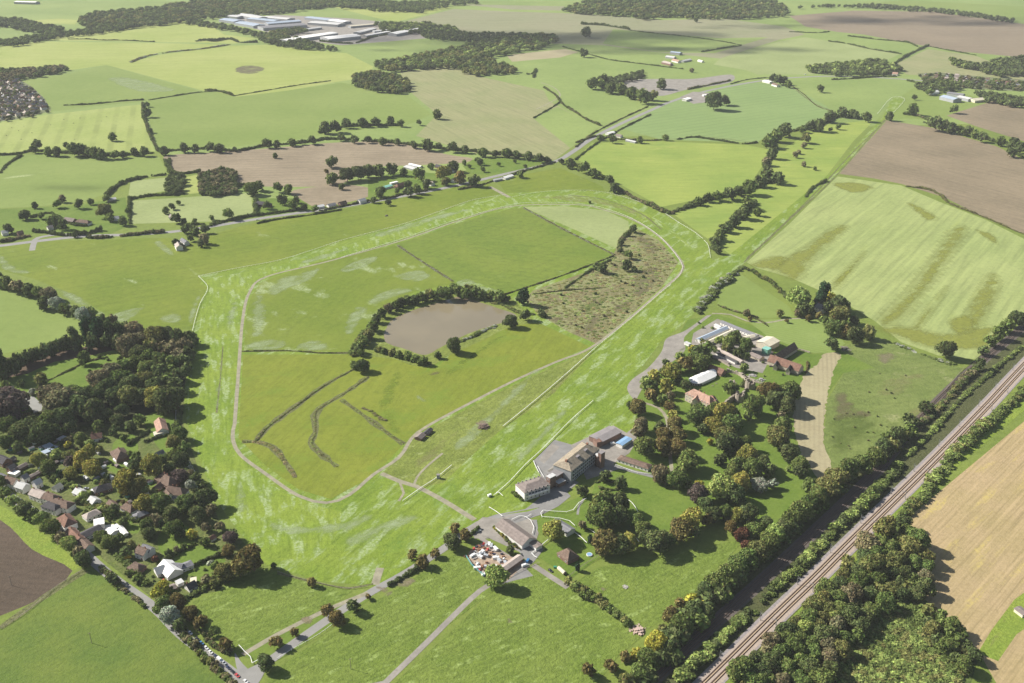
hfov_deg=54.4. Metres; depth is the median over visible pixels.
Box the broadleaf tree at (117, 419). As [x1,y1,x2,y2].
[109,414,124,426]
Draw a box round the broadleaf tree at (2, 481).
[0,474,6,486]
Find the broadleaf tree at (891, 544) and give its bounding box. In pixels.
[885,538,899,556]
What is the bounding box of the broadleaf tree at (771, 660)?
[760,650,781,675]
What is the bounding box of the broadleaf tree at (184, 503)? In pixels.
[174,493,194,514]
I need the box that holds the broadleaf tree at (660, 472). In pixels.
[651,464,670,483]
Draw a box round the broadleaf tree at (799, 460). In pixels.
[791,455,810,471]
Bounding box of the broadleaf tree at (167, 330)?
[161,326,172,342]
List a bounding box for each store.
[714,323,722,328]
[761,346,770,354]
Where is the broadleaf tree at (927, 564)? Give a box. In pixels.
[917,559,934,571]
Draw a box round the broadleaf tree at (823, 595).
[816,589,831,602]
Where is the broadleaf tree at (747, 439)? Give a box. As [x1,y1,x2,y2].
[739,435,751,447]
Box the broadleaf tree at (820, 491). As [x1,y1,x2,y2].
[808,484,829,504]
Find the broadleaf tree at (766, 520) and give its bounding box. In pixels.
[758,515,773,528]
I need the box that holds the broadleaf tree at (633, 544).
[624,531,638,552]
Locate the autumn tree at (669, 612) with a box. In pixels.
[662,604,676,622]
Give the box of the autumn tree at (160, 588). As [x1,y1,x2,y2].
[150,579,171,598]
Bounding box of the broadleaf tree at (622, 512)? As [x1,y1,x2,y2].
[615,504,629,523]
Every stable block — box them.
[696,326,728,342]
[702,329,733,343]
[715,351,737,363]
[717,347,743,363]
[720,320,758,338]
[744,334,758,339]
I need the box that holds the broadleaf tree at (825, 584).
[814,577,836,594]
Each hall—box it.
[80,524,102,539]
[495,518,535,548]
[589,426,620,445]
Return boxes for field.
[0,0,182,16]
[0,28,35,38]
[0,42,225,69]
[0,105,153,152]
[0,155,166,207]
[0,184,501,329]
[0,291,79,353]
[0,520,71,615]
[0,569,225,682]
[22,65,196,111]
[35,19,77,23]
[52,21,254,43]
[109,45,372,96]
[129,178,165,195]
[131,193,252,223]
[147,83,431,148]
[163,142,471,186]
[181,174,198,193]
[192,568,350,652]
[238,323,588,498]
[244,245,455,351]
[266,555,495,682]
[291,185,367,205]
[331,6,452,21]
[395,567,644,682]
[398,208,610,294]
[400,66,578,159]
[404,9,804,58]
[462,4,564,10]
[479,54,668,126]
[497,168,604,193]
[507,49,576,61]
[525,206,628,247]
[534,107,597,147]
[577,141,767,206]
[578,541,740,628]
[587,56,766,81]
[603,29,766,52]
[619,83,831,142]
[674,120,873,253]
[713,37,898,74]
[747,176,1023,358]
[790,11,852,31]
[790,78,910,114]
[824,336,961,467]
[838,11,1023,55]
[839,120,1023,232]
[869,0,1023,19]
[876,87,986,121]
[897,49,1023,79]
[911,422,1023,682]
[947,101,1023,140]
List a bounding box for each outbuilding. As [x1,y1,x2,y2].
[93,517,104,527]
[175,578,183,586]
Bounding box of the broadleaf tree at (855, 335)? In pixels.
[846,326,865,344]
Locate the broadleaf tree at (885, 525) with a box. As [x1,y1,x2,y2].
[872,514,896,537]
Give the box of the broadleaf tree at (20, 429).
[7,420,29,439]
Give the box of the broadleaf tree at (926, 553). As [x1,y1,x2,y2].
[916,547,935,562]
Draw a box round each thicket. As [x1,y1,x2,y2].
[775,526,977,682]
[835,598,965,682]
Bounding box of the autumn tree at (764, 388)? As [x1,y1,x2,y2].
[756,382,780,396]
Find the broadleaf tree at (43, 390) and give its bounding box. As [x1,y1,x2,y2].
[35,382,63,408]
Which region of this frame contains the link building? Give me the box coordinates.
[593,438,601,446]
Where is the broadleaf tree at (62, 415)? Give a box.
[52,406,77,425]
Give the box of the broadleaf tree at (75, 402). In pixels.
[66,394,88,416]
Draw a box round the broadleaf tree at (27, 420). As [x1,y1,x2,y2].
[20,414,37,425]
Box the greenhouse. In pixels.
[117,525,128,536]
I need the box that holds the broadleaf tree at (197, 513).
[187,505,206,523]
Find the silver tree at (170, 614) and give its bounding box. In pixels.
[158,605,180,624]
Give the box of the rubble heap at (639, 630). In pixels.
[629,623,645,635]
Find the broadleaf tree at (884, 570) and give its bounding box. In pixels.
[873,567,887,575]
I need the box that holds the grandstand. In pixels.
[548,442,599,482]
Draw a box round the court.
[26,396,41,412]
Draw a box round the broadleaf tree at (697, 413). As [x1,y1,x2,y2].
[685,402,710,425]
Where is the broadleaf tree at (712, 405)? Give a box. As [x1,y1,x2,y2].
[707,401,717,416]
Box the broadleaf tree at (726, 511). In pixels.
[720,503,732,520]
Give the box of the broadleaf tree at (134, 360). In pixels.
[128,354,143,373]
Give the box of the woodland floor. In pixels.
[33,346,192,422]
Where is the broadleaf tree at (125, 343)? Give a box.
[115,333,139,358]
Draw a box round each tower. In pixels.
[595,450,604,468]
[734,391,744,402]
[745,378,755,389]
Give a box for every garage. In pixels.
[106,499,117,505]
[127,561,146,572]
[153,431,164,435]
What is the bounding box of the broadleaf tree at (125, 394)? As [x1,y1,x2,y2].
[116,385,136,406]
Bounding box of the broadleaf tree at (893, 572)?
[886,566,900,580]
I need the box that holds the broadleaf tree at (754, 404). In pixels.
[741,394,765,415]
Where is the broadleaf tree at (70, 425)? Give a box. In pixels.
[62,420,77,432]
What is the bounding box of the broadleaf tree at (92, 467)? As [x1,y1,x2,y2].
[82,458,102,476]
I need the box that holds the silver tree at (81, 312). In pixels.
[74,306,90,320]
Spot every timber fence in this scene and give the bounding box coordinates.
[1,568,83,627]
[277,571,366,588]
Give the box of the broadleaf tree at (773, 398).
[765,390,782,408]
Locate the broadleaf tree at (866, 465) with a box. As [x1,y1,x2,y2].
[854,454,872,474]
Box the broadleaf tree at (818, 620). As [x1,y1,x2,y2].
[815,617,826,624]
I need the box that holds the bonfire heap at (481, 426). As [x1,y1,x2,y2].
[478,423,488,429]
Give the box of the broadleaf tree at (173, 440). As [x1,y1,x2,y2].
[165,434,180,448]
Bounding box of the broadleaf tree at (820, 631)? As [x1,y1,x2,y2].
[813,623,839,641]
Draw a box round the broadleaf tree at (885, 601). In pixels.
[875,591,896,614]
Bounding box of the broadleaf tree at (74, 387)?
[67,384,81,392]
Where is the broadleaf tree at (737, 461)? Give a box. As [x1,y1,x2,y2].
[727,456,745,471]
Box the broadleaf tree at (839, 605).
[831,600,846,610]
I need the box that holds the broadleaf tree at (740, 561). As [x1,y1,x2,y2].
[727,554,750,575]
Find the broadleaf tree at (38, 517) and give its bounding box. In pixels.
[31,510,51,525]
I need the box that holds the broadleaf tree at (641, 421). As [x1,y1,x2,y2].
[633,416,648,431]
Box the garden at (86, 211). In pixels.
[0,197,129,234]
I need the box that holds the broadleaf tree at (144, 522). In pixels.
[139,517,153,532]
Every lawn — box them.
[9,437,26,452]
[106,459,127,473]
[112,434,137,463]
[119,514,135,524]
[124,524,139,533]
[144,411,178,451]
[158,525,194,556]
[174,546,224,575]
[196,565,223,586]
[537,496,592,538]
[539,539,599,576]
[591,469,697,530]
[750,319,844,352]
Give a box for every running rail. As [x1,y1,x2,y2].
[199,194,504,275]
[343,202,572,256]
[496,401,591,492]
[503,347,595,425]
[541,498,585,523]
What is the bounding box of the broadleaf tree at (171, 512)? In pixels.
[162,505,180,522]
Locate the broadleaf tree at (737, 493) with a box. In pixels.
[725,484,746,505]
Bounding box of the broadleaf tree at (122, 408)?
[113,403,129,415]
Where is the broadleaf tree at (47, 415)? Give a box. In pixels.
[36,409,60,426]
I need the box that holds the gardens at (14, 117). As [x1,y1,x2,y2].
[0,78,50,120]
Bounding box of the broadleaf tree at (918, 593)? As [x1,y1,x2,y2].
[908,585,926,602]
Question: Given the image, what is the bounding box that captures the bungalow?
[153,559,193,580]
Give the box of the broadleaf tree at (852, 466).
[838,457,860,480]
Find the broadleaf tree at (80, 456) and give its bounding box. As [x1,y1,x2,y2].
[73,449,88,468]
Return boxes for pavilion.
[617,455,651,471]
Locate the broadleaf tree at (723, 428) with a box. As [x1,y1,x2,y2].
[713,425,735,439]
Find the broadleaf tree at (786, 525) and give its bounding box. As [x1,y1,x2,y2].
[777,517,793,535]
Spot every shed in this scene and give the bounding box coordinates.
[4,456,16,466]
[14,1,39,3]
[17,462,27,470]
[41,449,50,454]
[42,442,52,448]
[106,524,119,535]
[209,534,216,541]
[218,18,243,23]
[225,15,242,18]
[234,21,264,27]
[238,13,266,18]
[247,17,281,22]
[257,23,306,30]
[263,20,300,24]
[265,16,294,20]
[280,32,337,41]
[304,16,329,21]
[307,21,345,26]
[307,27,321,30]
[320,34,360,41]
[327,19,350,23]
[348,23,373,27]
[353,28,376,34]
[363,31,390,36]
[388,28,417,36]
[492,177,502,181]
[502,174,513,179]
[502,554,523,571]
[554,518,574,536]
[625,139,636,142]
[682,97,691,101]
[749,352,763,360]
[762,80,773,83]
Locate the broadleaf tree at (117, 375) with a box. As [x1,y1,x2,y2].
[108,368,131,382]
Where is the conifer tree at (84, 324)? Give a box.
[78,316,90,341]
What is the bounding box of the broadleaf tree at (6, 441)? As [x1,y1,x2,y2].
[0,435,14,449]
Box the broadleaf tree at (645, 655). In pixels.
[636,647,657,665]
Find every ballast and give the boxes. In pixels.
[656,326,1023,682]
[697,360,1023,682]
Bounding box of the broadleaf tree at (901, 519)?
[896,514,912,527]
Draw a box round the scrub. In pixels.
[527,229,677,342]
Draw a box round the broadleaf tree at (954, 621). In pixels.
[943,616,962,631]
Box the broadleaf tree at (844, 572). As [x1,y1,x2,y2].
[836,567,850,577]
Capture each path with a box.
[241,591,368,655]
[372,568,383,584]
[380,472,476,520]
[383,585,489,682]
[398,482,404,500]
[412,453,443,485]
[473,532,528,568]
[489,186,509,196]
[531,564,569,588]
[532,520,537,537]
[537,83,560,108]
[577,498,584,514]
[613,465,652,476]
[645,402,673,470]
[712,313,805,322]
[744,119,885,261]
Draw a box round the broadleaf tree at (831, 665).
[821,660,842,680]
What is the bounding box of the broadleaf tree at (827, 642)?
[819,636,835,649]
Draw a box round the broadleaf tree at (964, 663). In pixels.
[955,654,972,674]
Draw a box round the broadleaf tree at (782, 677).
[775,672,789,682]
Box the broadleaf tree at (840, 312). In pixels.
[829,304,850,320]
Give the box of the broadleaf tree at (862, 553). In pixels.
[856,548,874,562]
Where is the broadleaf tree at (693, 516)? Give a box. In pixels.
[680,506,702,527]
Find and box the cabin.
[616,436,631,448]
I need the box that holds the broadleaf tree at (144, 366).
[137,360,155,371]
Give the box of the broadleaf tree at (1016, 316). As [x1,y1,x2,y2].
[1007,310,1023,326]
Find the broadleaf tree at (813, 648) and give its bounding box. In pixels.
[803,643,822,659]
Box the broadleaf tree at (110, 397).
[104,386,120,406]
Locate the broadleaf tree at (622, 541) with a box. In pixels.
[609,532,629,555]
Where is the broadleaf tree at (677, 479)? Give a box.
[665,471,688,488]
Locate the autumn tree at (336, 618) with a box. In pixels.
[329,609,346,626]
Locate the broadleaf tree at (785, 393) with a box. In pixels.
[779,391,791,398]
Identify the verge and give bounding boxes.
[0,505,80,570]
[0,569,87,628]
[980,593,1023,660]
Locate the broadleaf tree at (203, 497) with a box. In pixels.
[193,488,217,507]
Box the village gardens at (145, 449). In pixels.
[0,384,245,599]
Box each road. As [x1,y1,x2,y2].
[0,76,922,246]
[5,491,244,682]
[29,234,84,250]
[235,653,263,682]
[248,512,524,672]
[490,480,578,516]
[507,492,569,522]
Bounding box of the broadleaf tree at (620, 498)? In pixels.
[609,491,629,509]
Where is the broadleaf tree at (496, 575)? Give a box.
[484,563,509,587]
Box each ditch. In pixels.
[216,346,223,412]
[242,368,356,442]
[244,350,347,353]
[255,440,296,474]
[277,572,372,587]
[308,377,369,467]
[339,399,405,444]
[396,245,453,281]
[523,208,612,254]
[569,195,661,228]
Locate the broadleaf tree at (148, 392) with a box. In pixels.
[143,385,158,407]
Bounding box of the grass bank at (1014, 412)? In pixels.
[726,397,1023,682]
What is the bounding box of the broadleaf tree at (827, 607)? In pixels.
[821,601,834,613]
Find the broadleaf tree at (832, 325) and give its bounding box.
[823,319,842,334]
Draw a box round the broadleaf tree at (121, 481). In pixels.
[112,468,140,495]
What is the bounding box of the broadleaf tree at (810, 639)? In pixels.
[804,635,819,646]
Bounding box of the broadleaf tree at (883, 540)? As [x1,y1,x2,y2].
[875,534,887,548]
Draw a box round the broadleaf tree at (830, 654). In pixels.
[821,648,838,663]
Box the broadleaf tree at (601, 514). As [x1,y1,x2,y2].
[585,500,619,529]
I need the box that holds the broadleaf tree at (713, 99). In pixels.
[705,91,722,109]
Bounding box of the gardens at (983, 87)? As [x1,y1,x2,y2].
[917,73,1023,90]
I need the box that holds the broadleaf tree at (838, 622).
[829,615,845,629]
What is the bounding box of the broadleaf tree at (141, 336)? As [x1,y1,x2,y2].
[137,331,145,345]
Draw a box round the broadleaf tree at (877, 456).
[864,446,885,466]
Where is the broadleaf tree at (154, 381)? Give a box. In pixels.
[143,376,164,387]
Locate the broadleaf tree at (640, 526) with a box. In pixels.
[634,521,651,533]
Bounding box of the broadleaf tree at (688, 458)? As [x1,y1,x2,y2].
[676,447,699,469]
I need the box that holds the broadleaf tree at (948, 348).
[934,341,957,357]
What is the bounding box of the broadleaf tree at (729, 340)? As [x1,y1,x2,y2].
[722,335,735,349]
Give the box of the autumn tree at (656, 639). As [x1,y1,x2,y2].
[644,629,667,651]
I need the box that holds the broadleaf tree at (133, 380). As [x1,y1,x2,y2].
[118,374,144,388]
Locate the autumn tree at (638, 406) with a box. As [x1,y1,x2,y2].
[629,397,646,414]
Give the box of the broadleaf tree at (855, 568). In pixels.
[851,563,867,573]
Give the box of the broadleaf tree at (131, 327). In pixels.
[123,321,144,333]
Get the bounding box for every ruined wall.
[712,356,729,366]
[724,393,735,402]
[727,368,745,379]
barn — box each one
[107,197,115,201]
[414,427,432,440]
[665,55,675,58]
[670,51,682,54]
[708,364,726,376]
[767,354,803,374]
[774,342,797,358]
[939,95,961,102]
[947,92,964,96]
[956,95,970,101]
[970,97,983,102]
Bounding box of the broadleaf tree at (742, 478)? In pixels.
[732,470,751,491]
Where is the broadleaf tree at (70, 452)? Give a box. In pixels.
[61,449,75,458]
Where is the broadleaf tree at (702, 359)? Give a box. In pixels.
[692,353,710,368]
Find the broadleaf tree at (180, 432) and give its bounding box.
[170,425,188,439]
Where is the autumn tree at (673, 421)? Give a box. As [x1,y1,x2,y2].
[667,416,682,428]
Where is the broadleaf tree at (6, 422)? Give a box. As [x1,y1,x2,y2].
[0,415,17,434]
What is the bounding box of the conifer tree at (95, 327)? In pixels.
[88,316,104,347]
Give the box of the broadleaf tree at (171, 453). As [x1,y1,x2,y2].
[165,449,176,460]
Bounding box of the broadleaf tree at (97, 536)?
[93,530,107,543]
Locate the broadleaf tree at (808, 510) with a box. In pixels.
[789,499,815,522]
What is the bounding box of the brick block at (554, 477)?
[546,469,565,488]
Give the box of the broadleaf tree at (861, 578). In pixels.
[847,570,869,587]
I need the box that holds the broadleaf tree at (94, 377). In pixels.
[85,368,107,386]
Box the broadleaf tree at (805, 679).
[795,676,812,682]
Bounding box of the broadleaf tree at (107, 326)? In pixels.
[102,319,113,346]
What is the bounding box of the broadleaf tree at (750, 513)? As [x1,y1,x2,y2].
[740,503,759,523]
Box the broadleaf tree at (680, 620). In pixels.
[669,613,691,631]
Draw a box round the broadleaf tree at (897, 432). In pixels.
[889,426,906,439]
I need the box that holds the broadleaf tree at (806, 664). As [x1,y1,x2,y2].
[797,657,819,676]
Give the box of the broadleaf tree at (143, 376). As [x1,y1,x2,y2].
[135,370,153,386]
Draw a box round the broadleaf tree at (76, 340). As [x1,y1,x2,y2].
[66,326,84,351]
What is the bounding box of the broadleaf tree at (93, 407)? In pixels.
[82,397,104,422]
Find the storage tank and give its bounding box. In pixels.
[557,566,565,574]
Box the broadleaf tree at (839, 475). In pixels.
[824,467,850,484]
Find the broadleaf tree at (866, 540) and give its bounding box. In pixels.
[853,529,880,549]
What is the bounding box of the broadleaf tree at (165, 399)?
[150,385,180,414]
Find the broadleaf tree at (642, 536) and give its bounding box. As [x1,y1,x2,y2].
[638,530,649,547]
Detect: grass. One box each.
[0,124,1023,682]
[0,355,129,399]
[243,596,372,661]
[384,349,591,486]
[800,352,873,391]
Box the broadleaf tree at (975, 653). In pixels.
[966,645,983,661]
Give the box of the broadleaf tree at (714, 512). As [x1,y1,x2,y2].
[705,506,720,523]
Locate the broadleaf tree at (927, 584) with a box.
[916,577,936,596]
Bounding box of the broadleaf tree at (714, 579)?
[703,571,730,589]
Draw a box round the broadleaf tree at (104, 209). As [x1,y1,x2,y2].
[95,203,113,215]
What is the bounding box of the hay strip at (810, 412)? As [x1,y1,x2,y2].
[793,352,840,477]
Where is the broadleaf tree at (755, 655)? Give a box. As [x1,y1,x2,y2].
[749,649,762,663]
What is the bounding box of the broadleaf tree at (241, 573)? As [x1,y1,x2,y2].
[231,569,244,576]
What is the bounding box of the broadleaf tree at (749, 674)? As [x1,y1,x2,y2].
[732,666,756,682]
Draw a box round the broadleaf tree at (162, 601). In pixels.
[153,594,169,613]
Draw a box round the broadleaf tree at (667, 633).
[662,629,680,639]
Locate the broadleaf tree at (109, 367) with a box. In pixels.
[103,362,121,374]
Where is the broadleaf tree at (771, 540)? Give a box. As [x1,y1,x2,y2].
[760,531,780,552]
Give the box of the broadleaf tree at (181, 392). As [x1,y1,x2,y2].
[171,387,186,405]
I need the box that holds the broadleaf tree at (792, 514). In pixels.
[781,508,803,529]
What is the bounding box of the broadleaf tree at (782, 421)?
[773,416,791,431]
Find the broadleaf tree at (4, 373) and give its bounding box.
[0,348,10,381]
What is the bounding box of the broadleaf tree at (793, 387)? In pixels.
[780,380,801,399]
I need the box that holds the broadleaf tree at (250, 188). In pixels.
[243,182,257,194]
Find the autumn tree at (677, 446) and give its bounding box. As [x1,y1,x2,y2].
[667,437,686,455]
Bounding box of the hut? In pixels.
[1013,606,1023,617]
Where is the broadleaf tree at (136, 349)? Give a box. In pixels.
[128,344,146,355]
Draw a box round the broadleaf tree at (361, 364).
[352,359,369,371]
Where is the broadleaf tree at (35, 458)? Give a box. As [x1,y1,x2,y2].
[29,452,46,466]
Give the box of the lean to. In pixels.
[529,540,541,550]
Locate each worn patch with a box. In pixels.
[0,257,27,272]
[64,294,100,313]
[110,78,171,91]
[115,308,136,321]
[163,315,178,321]
[236,65,262,73]
[249,340,284,348]
[253,296,265,334]
[272,270,316,293]
[273,519,364,533]
[300,342,325,349]
[302,617,310,622]
[343,257,374,270]
[347,309,363,332]
[350,517,409,541]
[371,289,410,301]
[376,210,465,235]
[381,382,395,422]
[396,578,413,585]
[406,271,427,280]
[456,370,539,447]
[459,281,489,290]
[636,268,657,294]
[640,237,653,251]
[753,257,784,267]
[772,227,844,278]
[835,182,870,191]
[835,261,856,284]
[836,393,868,419]
[880,353,890,361]
[883,228,962,323]
[883,327,991,348]
[911,204,934,219]
[951,315,974,333]
[969,278,996,323]
[980,231,995,241]
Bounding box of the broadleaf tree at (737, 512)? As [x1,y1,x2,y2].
[731,506,743,522]
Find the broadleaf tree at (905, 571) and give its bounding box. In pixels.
[899,565,911,579]
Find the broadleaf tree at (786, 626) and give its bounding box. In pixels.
[774,621,800,632]
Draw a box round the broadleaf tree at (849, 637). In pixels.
[835,630,855,644]
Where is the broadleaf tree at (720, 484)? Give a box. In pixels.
[706,472,736,499]
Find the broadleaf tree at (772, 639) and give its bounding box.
[760,631,783,650]
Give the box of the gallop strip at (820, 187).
[747,120,885,257]
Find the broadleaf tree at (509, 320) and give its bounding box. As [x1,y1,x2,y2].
[502,314,517,327]
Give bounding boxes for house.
[0,455,12,467]
[1,230,8,235]
[4,474,20,488]
[5,463,17,472]
[14,480,30,493]
[16,230,23,235]
[20,473,29,482]
[27,487,45,502]
[31,478,42,488]
[40,497,75,515]
[41,491,61,503]
[46,225,53,229]
[51,482,63,491]
[56,513,77,530]
[64,217,76,221]
[71,486,86,495]
[75,219,92,225]
[81,509,101,521]
[87,496,101,503]
[90,432,102,441]
[92,483,112,495]
[110,447,128,462]
[120,501,138,513]
[132,510,149,518]
[134,544,155,560]
[152,472,179,490]
[154,417,168,432]
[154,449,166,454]
[163,484,189,497]
[174,238,189,250]
[184,580,197,592]
[255,201,271,207]
[326,203,336,206]
[338,200,346,205]
[357,198,366,203]
[383,184,392,188]
[394,182,405,187]
[403,165,419,169]
[408,163,422,167]
[661,61,672,65]
[671,59,680,62]
[685,389,718,405]
[814,302,825,312]
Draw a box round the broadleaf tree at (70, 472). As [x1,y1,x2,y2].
[62,466,78,478]
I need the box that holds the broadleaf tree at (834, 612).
[829,610,842,618]
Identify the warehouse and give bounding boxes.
[756,336,779,349]
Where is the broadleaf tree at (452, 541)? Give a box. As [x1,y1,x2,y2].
[443,532,461,550]
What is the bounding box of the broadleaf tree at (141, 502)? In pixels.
[132,493,152,511]
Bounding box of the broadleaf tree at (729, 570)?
[716,562,741,578]
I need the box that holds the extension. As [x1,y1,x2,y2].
[7,470,20,477]
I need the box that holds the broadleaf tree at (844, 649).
[833,638,853,661]
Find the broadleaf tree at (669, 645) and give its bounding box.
[661,640,676,653]
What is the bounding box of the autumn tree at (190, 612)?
[181,605,198,621]
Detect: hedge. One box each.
[0,149,43,154]
[0,154,22,172]
[0,234,30,241]
[23,469,77,488]
[27,431,81,462]
[30,211,87,226]
[32,227,65,235]
[34,356,107,388]
[52,150,153,155]
[64,98,143,105]
[66,225,102,235]
[68,38,154,41]
[72,491,119,524]
[74,490,93,503]
[85,228,165,238]
[98,565,146,608]
[103,173,166,194]
[113,549,150,585]
[123,511,140,521]
[126,428,150,445]
[127,192,184,198]
[127,197,131,223]
[129,44,230,62]
[141,101,158,151]
[143,433,165,442]
[148,90,212,99]
[151,607,199,649]
[159,138,321,151]
[162,542,195,559]
[163,158,171,173]
[168,157,200,173]
[171,408,183,432]
[181,464,207,487]
[183,579,228,599]
[187,196,258,224]
[191,644,237,682]
[194,550,228,567]
[195,37,257,42]
[197,575,224,586]
[198,629,232,655]
[204,88,233,95]
[209,207,302,225]
[234,80,330,95]
[241,369,354,442]
[242,350,345,352]
[252,441,296,477]
[256,209,341,223]
[309,376,368,466]
[318,123,398,132]
[319,32,389,43]
[319,136,446,149]
[319,188,427,210]
[340,399,403,444]
[347,291,503,355]
[362,407,386,420]
[373,347,430,364]
[387,562,419,586]
[397,245,453,281]
[445,147,551,161]
[458,161,555,189]
[460,324,496,341]
[469,525,479,534]
[489,301,534,314]
[493,525,520,549]
[504,254,613,294]
[511,490,523,500]
[523,207,615,254]
[526,68,536,77]
[532,287,602,293]
[533,101,559,117]
[543,86,600,125]
[562,46,682,68]
[563,575,630,626]
[564,258,612,287]
[574,113,650,159]
[575,106,647,146]
[575,135,661,142]
[576,163,613,184]
[581,21,629,29]
[595,479,618,490]
[599,84,653,100]
[616,228,629,249]
[617,230,630,255]
[621,188,674,213]
[629,29,741,44]
[636,532,795,682]
[672,185,757,211]
[672,460,905,682]
[677,135,757,143]
[687,79,730,89]
[691,266,743,313]
[696,338,719,352]
[701,45,741,51]
[708,199,757,250]
[717,304,757,317]
[730,77,768,83]
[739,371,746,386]
[743,265,786,298]
[743,314,768,326]
[761,142,775,182]
[789,31,829,32]
[791,85,827,109]
[792,113,861,131]
[792,423,918,534]
[804,178,826,196]
[805,361,808,372]
[828,40,901,53]
[831,75,896,79]
[847,35,917,46]
[892,44,928,63]
[893,342,956,364]
[896,385,1023,516]
[903,111,928,120]
[904,341,1023,456]
[906,185,976,213]
[917,367,980,428]
[923,121,1007,143]
[930,46,974,54]
[949,202,1023,233]
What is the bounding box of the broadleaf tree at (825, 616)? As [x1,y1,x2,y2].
[816,611,830,624]
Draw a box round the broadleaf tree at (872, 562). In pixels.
[858,553,886,572]
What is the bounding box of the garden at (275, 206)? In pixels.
[257,198,311,215]
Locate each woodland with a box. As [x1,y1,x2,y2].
[0,16,64,33]
[0,22,135,45]
[0,64,69,79]
[0,78,48,120]
[77,0,343,27]
[163,172,187,194]
[185,17,337,50]
[196,165,238,195]
[224,0,478,13]
[265,26,308,40]
[341,1,424,12]
[349,1,448,11]
[351,69,412,93]
[373,32,558,70]
[374,20,458,33]
[398,54,517,75]
[413,21,527,41]
[562,0,790,19]
[596,69,645,83]
[798,2,1014,22]
[805,58,903,75]
[914,77,960,93]
[918,72,1023,90]
[948,54,1023,76]
[973,89,1023,106]
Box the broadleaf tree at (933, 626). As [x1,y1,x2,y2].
[922,619,943,634]
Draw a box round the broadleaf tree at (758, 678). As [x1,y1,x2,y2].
[746,673,768,682]
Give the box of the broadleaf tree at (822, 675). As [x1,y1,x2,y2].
[807,667,837,682]
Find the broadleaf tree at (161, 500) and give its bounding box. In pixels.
[149,491,172,511]
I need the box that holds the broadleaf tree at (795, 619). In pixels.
[789,615,801,625]
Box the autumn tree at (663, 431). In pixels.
[655,427,673,438]
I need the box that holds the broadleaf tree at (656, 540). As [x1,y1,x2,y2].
[645,529,670,552]
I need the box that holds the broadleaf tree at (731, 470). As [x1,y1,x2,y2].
[723,464,739,478]
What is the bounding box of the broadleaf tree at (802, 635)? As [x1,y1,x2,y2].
[794,630,807,642]
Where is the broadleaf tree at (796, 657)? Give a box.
[791,653,806,664]
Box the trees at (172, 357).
[0,17,1023,682]
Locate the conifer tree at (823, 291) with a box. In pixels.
[811,280,831,306]
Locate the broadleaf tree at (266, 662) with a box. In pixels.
[257,653,274,672]
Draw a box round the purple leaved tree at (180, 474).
[171,468,186,481]
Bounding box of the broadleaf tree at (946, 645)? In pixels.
[935,636,958,655]
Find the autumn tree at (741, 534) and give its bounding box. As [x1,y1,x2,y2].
[733,526,749,541]
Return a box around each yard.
[103,524,118,531]
[239,15,424,44]
[468,543,519,579]
[470,514,538,550]
[504,546,543,582]
[534,440,571,497]
[539,444,558,462]
[571,425,636,478]
[619,74,734,95]
[627,315,710,397]
[681,92,707,103]
[691,319,774,372]
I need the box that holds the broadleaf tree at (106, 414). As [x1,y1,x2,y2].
[99,408,113,422]
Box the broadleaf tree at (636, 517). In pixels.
[629,512,644,526]
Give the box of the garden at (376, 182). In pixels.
[368,171,458,197]
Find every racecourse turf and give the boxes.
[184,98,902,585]
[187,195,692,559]
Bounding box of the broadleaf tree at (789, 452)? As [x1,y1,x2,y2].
[781,443,799,461]
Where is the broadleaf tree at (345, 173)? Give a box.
[339,167,354,180]
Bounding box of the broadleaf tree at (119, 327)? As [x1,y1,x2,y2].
[112,320,124,334]
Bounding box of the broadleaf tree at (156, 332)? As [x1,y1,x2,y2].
[144,326,165,342]
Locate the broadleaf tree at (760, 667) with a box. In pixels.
[753,662,771,675]
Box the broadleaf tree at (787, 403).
[779,395,795,413]
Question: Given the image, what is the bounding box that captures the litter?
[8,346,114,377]
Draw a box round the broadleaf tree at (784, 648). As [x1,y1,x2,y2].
[770,642,793,657]
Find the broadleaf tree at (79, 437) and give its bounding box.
[73,431,87,444]
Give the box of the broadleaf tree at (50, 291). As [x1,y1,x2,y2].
[39,286,57,297]
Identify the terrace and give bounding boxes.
[65,526,94,552]
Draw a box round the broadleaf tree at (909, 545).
[899,534,922,557]
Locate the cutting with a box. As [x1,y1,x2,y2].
[635,333,1023,682]
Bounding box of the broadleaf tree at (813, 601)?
[801,594,822,610]
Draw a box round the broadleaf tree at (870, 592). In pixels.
[862,585,878,603]
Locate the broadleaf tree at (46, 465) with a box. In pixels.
[39,459,55,472]
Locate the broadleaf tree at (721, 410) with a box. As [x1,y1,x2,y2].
[710,402,735,420]
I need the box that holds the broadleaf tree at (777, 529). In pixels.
[764,523,785,540]
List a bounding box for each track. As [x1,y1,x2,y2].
[231,204,684,503]
[655,327,1023,682]
[656,325,1023,672]
[701,362,1023,682]
[711,368,1023,682]
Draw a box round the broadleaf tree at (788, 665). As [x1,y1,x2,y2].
[779,656,796,678]
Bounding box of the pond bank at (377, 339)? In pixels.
[349,293,532,367]
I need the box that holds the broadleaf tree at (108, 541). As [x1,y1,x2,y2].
[100,534,118,549]
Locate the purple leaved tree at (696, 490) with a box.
[687,482,708,503]
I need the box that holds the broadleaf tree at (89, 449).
[81,443,96,458]
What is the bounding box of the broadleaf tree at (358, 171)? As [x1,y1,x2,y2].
[351,166,364,177]
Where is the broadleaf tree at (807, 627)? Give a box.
[798,619,814,635]
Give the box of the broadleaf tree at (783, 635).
[777,630,796,641]
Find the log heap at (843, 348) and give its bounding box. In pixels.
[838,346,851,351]
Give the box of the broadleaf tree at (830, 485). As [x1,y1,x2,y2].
[816,476,840,496]
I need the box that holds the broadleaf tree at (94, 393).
[86,387,104,400]
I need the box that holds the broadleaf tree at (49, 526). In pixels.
[39,518,61,535]

